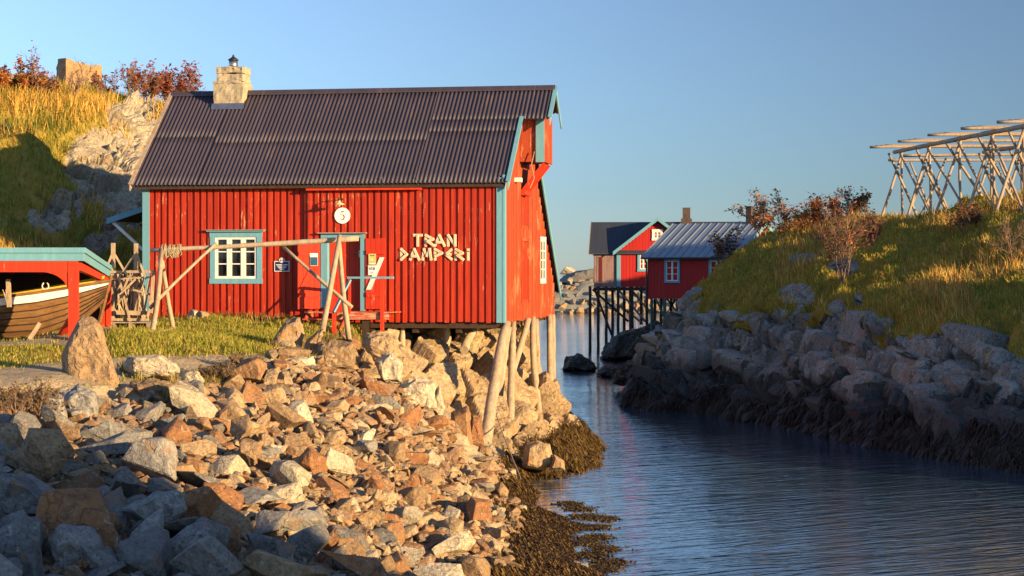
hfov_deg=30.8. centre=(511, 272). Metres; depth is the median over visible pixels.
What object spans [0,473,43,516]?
boulder
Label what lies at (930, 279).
grass
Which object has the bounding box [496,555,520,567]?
rock
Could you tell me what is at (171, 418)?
rock
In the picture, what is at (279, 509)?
rock
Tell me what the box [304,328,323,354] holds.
boulder
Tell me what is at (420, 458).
rock
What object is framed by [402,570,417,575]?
rock
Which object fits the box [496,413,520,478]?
mooring rope
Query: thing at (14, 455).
rock
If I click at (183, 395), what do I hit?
rock
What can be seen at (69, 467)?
rock
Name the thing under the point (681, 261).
red cabin
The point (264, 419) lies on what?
rock
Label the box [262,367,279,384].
rock
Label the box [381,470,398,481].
rock
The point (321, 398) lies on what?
rock
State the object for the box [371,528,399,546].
rock
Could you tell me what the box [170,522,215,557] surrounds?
boulder
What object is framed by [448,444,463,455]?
rock
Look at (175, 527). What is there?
rock
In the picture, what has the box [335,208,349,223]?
round sign
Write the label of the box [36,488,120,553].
rock
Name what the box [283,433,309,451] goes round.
rock
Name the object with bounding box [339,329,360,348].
rock
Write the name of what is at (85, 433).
boulder
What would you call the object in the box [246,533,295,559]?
rock
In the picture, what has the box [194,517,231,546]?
rock
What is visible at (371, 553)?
rock
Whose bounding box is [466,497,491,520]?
rock
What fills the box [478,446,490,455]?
boulder
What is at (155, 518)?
rock
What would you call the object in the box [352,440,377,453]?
rock
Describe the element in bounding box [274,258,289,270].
information plaque
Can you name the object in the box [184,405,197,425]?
rock
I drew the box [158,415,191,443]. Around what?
rock
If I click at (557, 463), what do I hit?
boulder
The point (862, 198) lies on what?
rowan shrub
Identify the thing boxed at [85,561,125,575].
rock
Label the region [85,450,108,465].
rock
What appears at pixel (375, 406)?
rock
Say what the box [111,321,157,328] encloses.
pallet
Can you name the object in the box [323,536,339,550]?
rock
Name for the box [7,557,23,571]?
rock
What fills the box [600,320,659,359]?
sea rock
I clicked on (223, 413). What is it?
rock
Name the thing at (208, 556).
rock
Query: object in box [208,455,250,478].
rock
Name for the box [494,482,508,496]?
rock
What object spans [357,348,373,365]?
boulder
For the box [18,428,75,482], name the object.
rock
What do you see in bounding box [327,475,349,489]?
rock
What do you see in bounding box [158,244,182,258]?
rope bundle
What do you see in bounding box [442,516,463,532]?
rock
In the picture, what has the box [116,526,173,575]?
rock
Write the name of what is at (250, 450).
rock
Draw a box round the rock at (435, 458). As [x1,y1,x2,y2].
[425,449,441,465]
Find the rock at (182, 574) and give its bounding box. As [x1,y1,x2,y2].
[177,572,193,575]
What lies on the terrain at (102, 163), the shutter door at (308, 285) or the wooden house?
the wooden house
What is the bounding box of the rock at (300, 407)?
[289,400,313,422]
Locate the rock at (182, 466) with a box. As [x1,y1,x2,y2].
[176,462,209,473]
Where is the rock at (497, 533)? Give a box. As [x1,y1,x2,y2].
[482,527,509,539]
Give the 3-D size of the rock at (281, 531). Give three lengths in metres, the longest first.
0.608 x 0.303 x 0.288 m
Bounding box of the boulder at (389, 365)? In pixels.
[375,352,402,383]
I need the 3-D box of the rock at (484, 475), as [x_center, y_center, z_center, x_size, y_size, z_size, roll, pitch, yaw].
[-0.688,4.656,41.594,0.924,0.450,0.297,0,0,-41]
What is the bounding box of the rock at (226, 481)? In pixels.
[218,479,231,484]
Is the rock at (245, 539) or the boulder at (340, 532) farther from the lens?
the boulder at (340, 532)
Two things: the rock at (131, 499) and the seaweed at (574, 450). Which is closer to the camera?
the rock at (131, 499)
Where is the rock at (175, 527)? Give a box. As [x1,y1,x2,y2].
[164,516,197,538]
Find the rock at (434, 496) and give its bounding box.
[429,493,454,500]
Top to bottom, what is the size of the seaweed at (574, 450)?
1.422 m
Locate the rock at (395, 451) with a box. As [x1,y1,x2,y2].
[382,440,405,462]
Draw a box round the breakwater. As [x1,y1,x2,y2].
[554,280,678,312]
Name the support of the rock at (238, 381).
on the rubble
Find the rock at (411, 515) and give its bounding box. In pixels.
[401,506,423,524]
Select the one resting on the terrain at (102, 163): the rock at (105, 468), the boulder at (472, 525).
the boulder at (472, 525)
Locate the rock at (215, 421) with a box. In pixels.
[210,417,233,435]
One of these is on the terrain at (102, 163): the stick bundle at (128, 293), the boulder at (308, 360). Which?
the boulder at (308, 360)
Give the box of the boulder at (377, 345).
[361,331,401,361]
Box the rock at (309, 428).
[302,421,319,440]
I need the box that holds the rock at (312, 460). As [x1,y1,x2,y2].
[298,447,327,474]
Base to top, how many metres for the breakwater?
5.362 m
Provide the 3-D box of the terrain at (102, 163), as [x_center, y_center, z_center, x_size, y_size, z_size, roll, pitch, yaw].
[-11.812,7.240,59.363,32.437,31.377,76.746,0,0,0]
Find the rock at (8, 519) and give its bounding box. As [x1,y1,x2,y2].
[0,509,29,527]
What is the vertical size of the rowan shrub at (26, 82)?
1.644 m
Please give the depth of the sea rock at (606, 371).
98.13 m
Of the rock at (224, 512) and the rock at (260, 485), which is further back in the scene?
the rock at (260, 485)
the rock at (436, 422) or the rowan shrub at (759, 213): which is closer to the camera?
the rock at (436, 422)
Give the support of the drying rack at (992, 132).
on the hill
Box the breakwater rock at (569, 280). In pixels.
[565,277,572,284]
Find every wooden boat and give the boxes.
[0,275,112,340]
[0,276,104,294]
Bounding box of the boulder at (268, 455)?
[235,449,272,457]
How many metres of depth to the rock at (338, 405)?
40.56 m
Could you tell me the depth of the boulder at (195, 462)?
31.03 m
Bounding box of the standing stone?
[61,316,119,386]
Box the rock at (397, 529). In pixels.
[381,521,404,546]
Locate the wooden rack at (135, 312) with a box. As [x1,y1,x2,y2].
[108,243,154,326]
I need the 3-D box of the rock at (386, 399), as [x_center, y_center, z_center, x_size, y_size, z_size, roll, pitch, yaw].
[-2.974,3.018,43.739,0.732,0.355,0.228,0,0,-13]
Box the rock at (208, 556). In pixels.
[169,536,243,575]
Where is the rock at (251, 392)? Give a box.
[241,381,265,407]
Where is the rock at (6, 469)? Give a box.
[0,466,13,474]
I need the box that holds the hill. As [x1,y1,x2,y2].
[631,196,1023,464]
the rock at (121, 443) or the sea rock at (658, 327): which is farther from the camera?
the sea rock at (658, 327)
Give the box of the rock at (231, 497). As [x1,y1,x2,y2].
[203,482,243,510]
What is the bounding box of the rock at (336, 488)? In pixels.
[314,476,349,497]
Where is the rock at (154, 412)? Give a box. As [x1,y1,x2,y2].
[135,401,165,420]
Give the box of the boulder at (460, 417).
[451,406,472,444]
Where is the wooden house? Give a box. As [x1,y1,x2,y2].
[107,55,561,443]
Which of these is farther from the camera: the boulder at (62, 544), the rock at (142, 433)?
the rock at (142, 433)
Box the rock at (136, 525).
[126,520,142,537]
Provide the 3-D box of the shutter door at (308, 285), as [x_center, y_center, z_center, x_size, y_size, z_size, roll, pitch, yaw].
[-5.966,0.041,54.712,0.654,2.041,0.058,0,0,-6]
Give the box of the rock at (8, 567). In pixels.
[0,553,22,575]
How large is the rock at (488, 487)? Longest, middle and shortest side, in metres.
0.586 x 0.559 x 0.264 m
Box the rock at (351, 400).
[340,395,361,408]
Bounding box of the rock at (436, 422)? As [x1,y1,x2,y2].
[426,415,448,429]
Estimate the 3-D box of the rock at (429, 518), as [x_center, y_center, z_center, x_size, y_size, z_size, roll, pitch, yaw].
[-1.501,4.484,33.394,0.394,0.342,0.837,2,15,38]
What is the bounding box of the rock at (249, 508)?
[243,506,257,512]
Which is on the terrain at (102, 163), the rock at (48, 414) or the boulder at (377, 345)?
the rock at (48, 414)
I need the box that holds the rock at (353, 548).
[343,540,366,556]
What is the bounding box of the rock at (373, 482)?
[364,475,383,491]
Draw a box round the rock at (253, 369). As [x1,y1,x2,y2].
[231,358,266,380]
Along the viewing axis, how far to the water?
45.41 m
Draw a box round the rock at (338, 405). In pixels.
[326,399,348,411]
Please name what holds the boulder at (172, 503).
on the rock at (175, 527)
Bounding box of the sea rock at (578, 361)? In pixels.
[562,353,598,370]
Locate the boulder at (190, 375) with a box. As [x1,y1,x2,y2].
[181,371,204,384]
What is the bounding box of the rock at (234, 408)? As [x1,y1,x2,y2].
[216,398,246,419]
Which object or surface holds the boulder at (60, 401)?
on the terrain at (102, 163)
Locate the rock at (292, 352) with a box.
[277,347,311,357]
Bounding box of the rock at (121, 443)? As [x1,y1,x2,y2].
[79,430,141,454]
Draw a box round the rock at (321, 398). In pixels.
[311,390,329,403]
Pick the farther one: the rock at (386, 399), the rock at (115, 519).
the rock at (386, 399)
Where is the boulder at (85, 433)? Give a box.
[80,426,102,441]
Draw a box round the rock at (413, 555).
[399,546,422,565]
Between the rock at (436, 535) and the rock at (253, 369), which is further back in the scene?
the rock at (253, 369)
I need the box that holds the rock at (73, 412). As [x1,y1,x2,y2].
[66,409,86,416]
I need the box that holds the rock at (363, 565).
[318,549,387,575]
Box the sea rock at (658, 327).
[653,324,662,330]
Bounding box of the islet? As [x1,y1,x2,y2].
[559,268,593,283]
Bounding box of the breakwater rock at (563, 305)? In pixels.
[558,303,566,308]
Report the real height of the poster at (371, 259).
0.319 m
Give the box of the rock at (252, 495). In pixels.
[238,486,280,503]
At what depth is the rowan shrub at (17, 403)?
32.97 m
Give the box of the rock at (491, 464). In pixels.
[478,459,500,472]
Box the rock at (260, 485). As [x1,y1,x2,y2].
[251,481,266,489]
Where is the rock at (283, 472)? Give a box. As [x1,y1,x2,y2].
[268,460,311,487]
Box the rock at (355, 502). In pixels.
[351,497,360,512]
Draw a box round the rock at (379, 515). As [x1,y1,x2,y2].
[364,510,384,521]
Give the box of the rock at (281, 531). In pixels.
[275,528,289,535]
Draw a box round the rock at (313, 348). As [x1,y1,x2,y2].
[310,345,317,355]
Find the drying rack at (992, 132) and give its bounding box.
[870,119,1023,219]
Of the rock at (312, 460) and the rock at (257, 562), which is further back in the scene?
the rock at (312, 460)
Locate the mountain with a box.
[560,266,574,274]
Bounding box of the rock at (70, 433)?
[44,420,79,440]
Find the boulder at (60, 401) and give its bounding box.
[41,393,67,418]
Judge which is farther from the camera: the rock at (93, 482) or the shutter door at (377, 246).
the shutter door at (377, 246)
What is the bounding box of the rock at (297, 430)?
[293,427,301,432]
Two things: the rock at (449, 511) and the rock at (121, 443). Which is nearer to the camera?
the rock at (121, 443)
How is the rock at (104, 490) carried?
on the terrain at (102, 163)
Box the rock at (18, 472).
[13,469,26,475]
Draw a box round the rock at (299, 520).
[280,509,328,530]
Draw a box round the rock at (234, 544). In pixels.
[223,520,240,553]
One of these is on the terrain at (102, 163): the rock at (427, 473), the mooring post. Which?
the rock at (427, 473)
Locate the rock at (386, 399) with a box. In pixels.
[371,394,400,408]
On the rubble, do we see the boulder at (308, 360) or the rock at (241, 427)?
the rock at (241, 427)
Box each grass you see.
[0,70,164,324]
[0,300,361,393]
[681,187,1023,358]
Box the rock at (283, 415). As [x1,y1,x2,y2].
[265,401,304,428]
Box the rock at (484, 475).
[478,472,495,483]
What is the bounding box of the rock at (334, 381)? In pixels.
[326,375,343,387]
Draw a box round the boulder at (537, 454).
[522,440,552,469]
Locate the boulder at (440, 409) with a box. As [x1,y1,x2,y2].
[433,384,444,414]
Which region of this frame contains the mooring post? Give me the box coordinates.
[2,279,11,306]
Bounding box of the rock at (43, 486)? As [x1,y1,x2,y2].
[26,473,54,491]
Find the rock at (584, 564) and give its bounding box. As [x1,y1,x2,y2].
[573,560,588,566]
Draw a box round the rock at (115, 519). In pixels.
[108,509,122,530]
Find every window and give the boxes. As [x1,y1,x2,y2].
[205,229,264,283]
[541,237,545,282]
[637,254,647,271]
[652,229,662,239]
[664,259,680,282]
[708,259,722,276]
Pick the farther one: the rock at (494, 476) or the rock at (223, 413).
the rock at (494, 476)
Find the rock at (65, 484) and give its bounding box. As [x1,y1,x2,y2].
[48,479,88,488]
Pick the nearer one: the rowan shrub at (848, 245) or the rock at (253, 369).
the rock at (253, 369)
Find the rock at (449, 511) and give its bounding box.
[443,505,460,517]
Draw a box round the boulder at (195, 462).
[181,456,202,473]
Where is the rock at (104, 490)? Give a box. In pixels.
[96,485,110,495]
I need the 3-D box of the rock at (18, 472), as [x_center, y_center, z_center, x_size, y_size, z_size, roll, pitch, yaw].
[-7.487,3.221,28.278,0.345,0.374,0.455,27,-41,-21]
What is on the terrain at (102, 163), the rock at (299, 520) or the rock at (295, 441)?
the rock at (299, 520)
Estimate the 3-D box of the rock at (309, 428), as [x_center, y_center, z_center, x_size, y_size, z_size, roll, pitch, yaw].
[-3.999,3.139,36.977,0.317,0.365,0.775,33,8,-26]
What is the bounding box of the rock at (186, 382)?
[177,379,198,389]
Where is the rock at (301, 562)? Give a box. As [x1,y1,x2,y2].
[296,560,309,566]
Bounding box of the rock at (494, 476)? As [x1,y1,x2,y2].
[489,474,498,483]
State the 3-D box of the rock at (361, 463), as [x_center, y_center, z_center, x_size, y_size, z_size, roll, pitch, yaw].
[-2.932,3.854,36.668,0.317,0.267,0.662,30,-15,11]
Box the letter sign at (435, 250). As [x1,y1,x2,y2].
[399,234,469,260]
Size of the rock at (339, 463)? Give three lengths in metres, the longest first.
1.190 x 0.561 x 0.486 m
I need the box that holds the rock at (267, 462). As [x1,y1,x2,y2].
[258,458,280,467]
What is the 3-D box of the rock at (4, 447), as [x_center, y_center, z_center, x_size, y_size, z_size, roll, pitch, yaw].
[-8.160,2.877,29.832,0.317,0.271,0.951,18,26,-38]
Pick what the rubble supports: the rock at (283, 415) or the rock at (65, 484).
the rock at (283, 415)
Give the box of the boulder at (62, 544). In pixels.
[43,523,102,567]
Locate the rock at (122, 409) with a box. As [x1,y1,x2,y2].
[111,402,133,417]
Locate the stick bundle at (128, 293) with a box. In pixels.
[115,269,149,317]
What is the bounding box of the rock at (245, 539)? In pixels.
[241,533,293,561]
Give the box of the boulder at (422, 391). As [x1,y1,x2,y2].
[398,376,436,409]
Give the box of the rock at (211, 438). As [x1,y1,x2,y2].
[201,435,224,454]
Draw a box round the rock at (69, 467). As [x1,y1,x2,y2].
[60,463,85,472]
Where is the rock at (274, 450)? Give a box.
[262,447,282,453]
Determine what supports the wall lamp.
attached to the wooden house
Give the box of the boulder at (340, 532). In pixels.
[327,524,368,548]
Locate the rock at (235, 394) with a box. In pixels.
[224,387,244,407]
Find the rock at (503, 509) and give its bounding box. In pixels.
[490,506,505,512]
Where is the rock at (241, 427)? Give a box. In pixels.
[229,414,252,438]
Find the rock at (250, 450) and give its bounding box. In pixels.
[239,438,261,467]
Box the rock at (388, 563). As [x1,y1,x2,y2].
[380,555,396,571]
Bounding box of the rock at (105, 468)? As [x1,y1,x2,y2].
[99,464,117,474]
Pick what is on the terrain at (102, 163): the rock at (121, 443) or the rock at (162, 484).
the rock at (162, 484)
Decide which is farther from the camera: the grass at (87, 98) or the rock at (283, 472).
the grass at (87, 98)
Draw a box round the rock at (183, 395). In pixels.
[169,381,218,418]
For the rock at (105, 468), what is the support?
on the rubble
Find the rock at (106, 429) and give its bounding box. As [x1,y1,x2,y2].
[88,420,133,439]
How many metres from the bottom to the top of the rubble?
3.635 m
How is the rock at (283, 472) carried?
on the rubble
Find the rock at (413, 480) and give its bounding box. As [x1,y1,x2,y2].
[399,474,419,487]
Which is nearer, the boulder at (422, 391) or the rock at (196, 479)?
the rock at (196, 479)
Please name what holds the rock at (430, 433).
on the rubble
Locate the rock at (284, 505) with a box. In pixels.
[271,502,291,510]
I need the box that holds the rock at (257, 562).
[241,549,329,575]
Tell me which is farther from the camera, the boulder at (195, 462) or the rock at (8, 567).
the boulder at (195, 462)
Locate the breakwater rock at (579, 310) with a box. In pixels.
[575,307,583,312]
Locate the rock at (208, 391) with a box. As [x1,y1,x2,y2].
[203,386,216,395]
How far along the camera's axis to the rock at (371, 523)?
31.36 m
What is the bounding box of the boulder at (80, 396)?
[60,384,98,419]
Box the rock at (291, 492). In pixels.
[269,481,303,506]
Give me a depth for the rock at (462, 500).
36.26 m
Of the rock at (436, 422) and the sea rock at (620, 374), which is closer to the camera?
the rock at (436, 422)
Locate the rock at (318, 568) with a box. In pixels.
[309,566,330,575]
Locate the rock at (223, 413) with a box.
[219,408,227,418]
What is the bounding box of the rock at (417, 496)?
[397,487,426,506]
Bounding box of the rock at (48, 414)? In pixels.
[41,405,74,426]
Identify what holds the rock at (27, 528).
on the terrain at (102, 163)
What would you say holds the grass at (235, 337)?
on the terrain at (102, 163)
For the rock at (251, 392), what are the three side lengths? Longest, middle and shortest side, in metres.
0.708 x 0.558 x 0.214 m
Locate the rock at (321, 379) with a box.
[312,372,327,390]
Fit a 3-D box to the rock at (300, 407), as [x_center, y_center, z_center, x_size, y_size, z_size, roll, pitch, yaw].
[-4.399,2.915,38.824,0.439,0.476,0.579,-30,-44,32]
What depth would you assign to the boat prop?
44.35 m
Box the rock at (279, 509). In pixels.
[274,507,288,510]
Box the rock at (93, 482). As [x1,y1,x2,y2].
[72,474,101,488]
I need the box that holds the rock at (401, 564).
[391,551,411,574]
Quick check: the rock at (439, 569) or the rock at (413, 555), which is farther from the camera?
the rock at (413, 555)
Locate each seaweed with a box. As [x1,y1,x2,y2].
[451,443,605,575]
[503,411,606,484]
[547,498,636,575]
[616,373,1023,472]
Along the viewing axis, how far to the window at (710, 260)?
109.80 m
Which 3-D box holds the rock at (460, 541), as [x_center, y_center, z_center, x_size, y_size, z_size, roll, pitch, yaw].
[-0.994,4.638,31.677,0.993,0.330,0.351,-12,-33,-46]
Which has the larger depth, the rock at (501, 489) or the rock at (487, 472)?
the rock at (487, 472)
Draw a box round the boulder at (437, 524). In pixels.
[432,520,442,527]
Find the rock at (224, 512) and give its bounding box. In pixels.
[208,500,254,533]
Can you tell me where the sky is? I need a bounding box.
[0,0,1023,273]
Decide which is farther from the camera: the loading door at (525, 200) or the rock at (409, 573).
the loading door at (525, 200)
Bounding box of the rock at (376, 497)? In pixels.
[367,489,381,505]
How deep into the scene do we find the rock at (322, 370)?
43.45 m
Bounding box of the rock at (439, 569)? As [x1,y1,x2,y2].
[413,563,463,575]
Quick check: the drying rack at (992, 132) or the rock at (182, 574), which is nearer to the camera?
the rock at (182, 574)
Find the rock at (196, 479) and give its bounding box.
[176,471,219,487]
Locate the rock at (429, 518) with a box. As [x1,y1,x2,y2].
[419,511,440,524]
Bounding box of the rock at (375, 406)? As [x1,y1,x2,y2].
[368,404,392,409]
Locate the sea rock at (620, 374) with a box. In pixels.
[613,359,632,385]
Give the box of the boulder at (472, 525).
[465,521,482,536]
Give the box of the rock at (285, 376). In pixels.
[279,370,292,384]
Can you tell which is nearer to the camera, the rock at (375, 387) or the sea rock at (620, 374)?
the rock at (375, 387)
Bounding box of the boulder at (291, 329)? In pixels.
[270,317,303,347]
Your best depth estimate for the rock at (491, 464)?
45.17 m
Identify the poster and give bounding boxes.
[368,254,375,264]
[368,265,375,274]
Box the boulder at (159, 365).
[123,354,179,378]
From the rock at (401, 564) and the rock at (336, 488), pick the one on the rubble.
the rock at (336, 488)
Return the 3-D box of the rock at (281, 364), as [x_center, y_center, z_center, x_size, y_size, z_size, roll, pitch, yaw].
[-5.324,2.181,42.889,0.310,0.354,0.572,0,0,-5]
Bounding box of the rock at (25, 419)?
[10,410,41,428]
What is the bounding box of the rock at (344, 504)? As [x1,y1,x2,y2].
[333,497,351,510]
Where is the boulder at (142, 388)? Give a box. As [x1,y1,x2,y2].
[129,378,172,396]
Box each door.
[298,244,319,308]
[330,238,359,310]
[365,238,385,308]
[521,185,529,228]
[521,237,529,302]
[597,256,603,282]
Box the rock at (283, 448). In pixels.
[263,444,287,451]
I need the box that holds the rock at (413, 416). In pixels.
[399,405,423,427]
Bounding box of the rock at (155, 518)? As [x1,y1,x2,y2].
[129,508,163,537]
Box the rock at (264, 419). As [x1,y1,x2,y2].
[256,412,270,425]
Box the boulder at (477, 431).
[470,415,483,446]
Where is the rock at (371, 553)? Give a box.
[366,550,378,557]
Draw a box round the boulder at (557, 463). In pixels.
[549,454,564,470]
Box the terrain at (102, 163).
[0,89,530,575]
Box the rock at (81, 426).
[78,424,86,430]
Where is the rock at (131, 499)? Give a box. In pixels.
[125,494,147,505]
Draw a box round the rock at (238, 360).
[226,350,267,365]
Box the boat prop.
[27,322,40,339]
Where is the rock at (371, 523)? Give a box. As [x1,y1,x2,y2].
[354,517,376,529]
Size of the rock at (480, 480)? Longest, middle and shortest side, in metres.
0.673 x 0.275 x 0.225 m
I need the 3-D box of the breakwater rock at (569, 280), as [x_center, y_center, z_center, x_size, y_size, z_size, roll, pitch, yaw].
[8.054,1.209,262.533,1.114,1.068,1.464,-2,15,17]
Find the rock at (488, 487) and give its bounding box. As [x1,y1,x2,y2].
[470,482,494,492]
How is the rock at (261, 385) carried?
on the terrain at (102, 163)
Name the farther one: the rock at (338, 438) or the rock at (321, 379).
the rock at (321, 379)
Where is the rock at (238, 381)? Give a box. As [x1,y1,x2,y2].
[221,373,244,387]
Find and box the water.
[523,274,1023,575]
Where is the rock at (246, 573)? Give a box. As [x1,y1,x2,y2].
[238,570,255,575]
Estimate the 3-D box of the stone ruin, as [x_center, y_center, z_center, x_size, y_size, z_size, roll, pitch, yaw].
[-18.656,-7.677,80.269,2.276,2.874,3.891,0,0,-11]
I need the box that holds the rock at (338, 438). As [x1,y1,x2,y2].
[322,429,346,449]
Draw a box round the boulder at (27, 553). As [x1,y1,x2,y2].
[0,535,44,575]
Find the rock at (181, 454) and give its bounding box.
[177,449,186,459]
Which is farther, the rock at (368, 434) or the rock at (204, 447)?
the rock at (368, 434)
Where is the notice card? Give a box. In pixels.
[310,253,317,265]
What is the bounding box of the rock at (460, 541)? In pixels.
[432,530,475,555]
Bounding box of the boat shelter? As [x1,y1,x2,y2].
[0,248,111,337]
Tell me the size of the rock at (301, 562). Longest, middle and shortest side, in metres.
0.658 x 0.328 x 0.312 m
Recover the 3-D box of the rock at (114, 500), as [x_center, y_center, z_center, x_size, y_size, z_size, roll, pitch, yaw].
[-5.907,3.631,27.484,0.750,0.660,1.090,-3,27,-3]
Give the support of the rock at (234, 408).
on the terrain at (102, 163)
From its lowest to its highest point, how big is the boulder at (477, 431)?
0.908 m
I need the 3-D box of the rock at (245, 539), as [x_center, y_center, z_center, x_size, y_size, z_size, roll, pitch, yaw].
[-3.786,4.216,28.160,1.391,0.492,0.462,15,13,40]
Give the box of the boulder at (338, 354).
[317,339,355,371]
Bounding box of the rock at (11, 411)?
[0,406,18,415]
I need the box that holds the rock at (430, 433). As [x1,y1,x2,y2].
[413,430,441,437]
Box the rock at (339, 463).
[325,448,356,476]
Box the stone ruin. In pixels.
[56,58,101,89]
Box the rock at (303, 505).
[291,501,316,510]
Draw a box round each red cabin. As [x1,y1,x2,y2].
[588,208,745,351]
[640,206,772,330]
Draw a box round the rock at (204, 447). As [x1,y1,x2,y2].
[179,439,217,458]
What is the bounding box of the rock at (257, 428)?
[247,421,265,438]
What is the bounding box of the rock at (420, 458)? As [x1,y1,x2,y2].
[405,452,429,464]
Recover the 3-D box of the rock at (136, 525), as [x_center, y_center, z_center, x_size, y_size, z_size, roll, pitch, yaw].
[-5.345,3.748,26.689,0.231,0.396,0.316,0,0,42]
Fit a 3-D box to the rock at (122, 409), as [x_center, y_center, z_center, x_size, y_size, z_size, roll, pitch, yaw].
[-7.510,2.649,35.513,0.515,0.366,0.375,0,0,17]
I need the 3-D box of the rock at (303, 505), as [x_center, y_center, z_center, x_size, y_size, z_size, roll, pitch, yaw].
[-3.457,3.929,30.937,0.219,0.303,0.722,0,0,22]
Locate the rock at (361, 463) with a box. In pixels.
[356,458,371,469]
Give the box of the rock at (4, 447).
[0,440,10,452]
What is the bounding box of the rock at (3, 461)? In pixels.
[0,455,5,467]
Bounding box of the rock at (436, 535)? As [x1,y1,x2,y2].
[417,530,445,541]
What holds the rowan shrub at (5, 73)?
on the terrain at (102, 163)
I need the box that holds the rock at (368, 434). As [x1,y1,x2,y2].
[359,428,375,439]
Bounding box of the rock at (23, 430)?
[18,424,27,438]
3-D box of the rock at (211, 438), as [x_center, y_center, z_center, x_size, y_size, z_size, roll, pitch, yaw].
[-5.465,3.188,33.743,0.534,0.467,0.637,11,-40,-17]
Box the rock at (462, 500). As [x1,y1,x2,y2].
[456,494,469,512]
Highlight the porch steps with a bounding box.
[302,277,400,338]
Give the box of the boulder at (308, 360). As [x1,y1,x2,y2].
[286,356,315,365]
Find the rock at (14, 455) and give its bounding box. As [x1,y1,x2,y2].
[0,448,22,464]
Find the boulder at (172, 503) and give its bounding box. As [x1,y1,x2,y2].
[121,490,186,524]
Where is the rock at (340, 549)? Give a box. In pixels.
[331,545,346,569]
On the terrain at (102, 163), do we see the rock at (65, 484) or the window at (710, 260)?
the rock at (65, 484)
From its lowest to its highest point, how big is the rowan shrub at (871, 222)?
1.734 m
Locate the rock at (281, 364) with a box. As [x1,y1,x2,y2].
[274,360,286,369]
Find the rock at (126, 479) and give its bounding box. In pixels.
[111,466,140,497]
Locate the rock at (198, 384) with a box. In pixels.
[188,379,203,392]
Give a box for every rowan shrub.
[0,54,32,90]
[0,380,32,413]
[2,376,68,418]
[8,71,47,96]
[18,40,60,99]
[66,61,97,101]
[90,71,122,101]
[112,58,156,93]
[139,69,166,101]
[141,58,205,101]
[198,351,237,381]
[706,222,745,263]
[726,187,810,242]
[788,187,851,233]
[804,195,876,282]
[823,186,872,218]
[853,208,887,244]
[943,201,987,233]
[985,214,1023,268]
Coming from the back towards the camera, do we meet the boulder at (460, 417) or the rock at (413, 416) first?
the boulder at (460, 417)
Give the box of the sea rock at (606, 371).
[596,366,615,377]
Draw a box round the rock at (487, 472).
[481,469,494,474]
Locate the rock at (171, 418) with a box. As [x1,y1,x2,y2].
[153,413,185,422]
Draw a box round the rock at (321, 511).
[307,506,329,520]
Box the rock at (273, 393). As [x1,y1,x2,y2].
[262,384,288,405]
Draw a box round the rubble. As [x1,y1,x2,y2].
[0,339,524,575]
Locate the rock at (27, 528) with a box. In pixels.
[0,516,44,551]
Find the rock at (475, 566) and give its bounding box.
[460,555,490,575]
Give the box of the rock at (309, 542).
[287,525,329,561]
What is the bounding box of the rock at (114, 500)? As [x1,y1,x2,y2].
[103,486,132,534]
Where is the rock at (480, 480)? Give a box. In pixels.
[469,478,488,482]
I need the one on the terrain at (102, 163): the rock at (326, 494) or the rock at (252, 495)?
the rock at (326, 494)
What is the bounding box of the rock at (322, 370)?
[316,368,329,375]
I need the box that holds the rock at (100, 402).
[97,398,103,408]
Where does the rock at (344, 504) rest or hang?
on the terrain at (102, 163)
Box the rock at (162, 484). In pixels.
[147,477,183,493]
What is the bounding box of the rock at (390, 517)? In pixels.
[380,513,398,521]
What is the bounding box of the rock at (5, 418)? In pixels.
[0,413,12,422]
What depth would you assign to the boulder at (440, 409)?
46.66 m
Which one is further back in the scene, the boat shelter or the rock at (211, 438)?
the boat shelter
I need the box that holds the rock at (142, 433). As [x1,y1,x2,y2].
[129,426,152,437]
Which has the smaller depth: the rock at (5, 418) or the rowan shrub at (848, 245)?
the rock at (5, 418)
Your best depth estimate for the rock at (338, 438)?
37.05 m
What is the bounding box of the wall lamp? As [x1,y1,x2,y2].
[334,197,344,205]
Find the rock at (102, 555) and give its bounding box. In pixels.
[80,545,117,568]
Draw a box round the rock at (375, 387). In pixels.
[357,378,388,394]
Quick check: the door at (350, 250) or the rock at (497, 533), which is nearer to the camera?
the rock at (497, 533)
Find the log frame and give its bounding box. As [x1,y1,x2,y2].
[149,234,358,341]
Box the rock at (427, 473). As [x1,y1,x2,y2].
[410,465,441,485]
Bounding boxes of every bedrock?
[357,323,595,477]
[623,287,1023,443]
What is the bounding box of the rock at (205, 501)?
[179,486,222,518]
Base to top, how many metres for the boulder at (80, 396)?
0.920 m
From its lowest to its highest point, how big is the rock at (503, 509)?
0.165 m
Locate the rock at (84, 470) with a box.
[69,467,90,475]
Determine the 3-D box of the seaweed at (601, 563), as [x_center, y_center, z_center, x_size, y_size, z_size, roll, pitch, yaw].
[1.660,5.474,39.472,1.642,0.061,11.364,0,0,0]
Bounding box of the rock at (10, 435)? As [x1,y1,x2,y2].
[0,422,23,446]
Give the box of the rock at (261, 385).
[256,384,265,387]
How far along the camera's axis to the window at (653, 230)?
129.63 m
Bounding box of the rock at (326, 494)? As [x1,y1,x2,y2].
[320,491,337,500]
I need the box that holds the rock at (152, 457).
[122,437,177,480]
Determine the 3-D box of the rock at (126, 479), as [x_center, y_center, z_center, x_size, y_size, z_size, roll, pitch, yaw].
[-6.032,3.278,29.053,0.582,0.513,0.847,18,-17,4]
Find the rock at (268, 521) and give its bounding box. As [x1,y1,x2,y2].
[253,510,285,534]
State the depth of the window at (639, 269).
129.73 m
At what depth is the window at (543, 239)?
61.25 m
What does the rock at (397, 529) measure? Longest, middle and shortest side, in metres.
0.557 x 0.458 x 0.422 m
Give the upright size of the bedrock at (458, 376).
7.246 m
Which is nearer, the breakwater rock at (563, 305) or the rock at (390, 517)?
the rock at (390, 517)
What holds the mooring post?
attached to the boat shelter

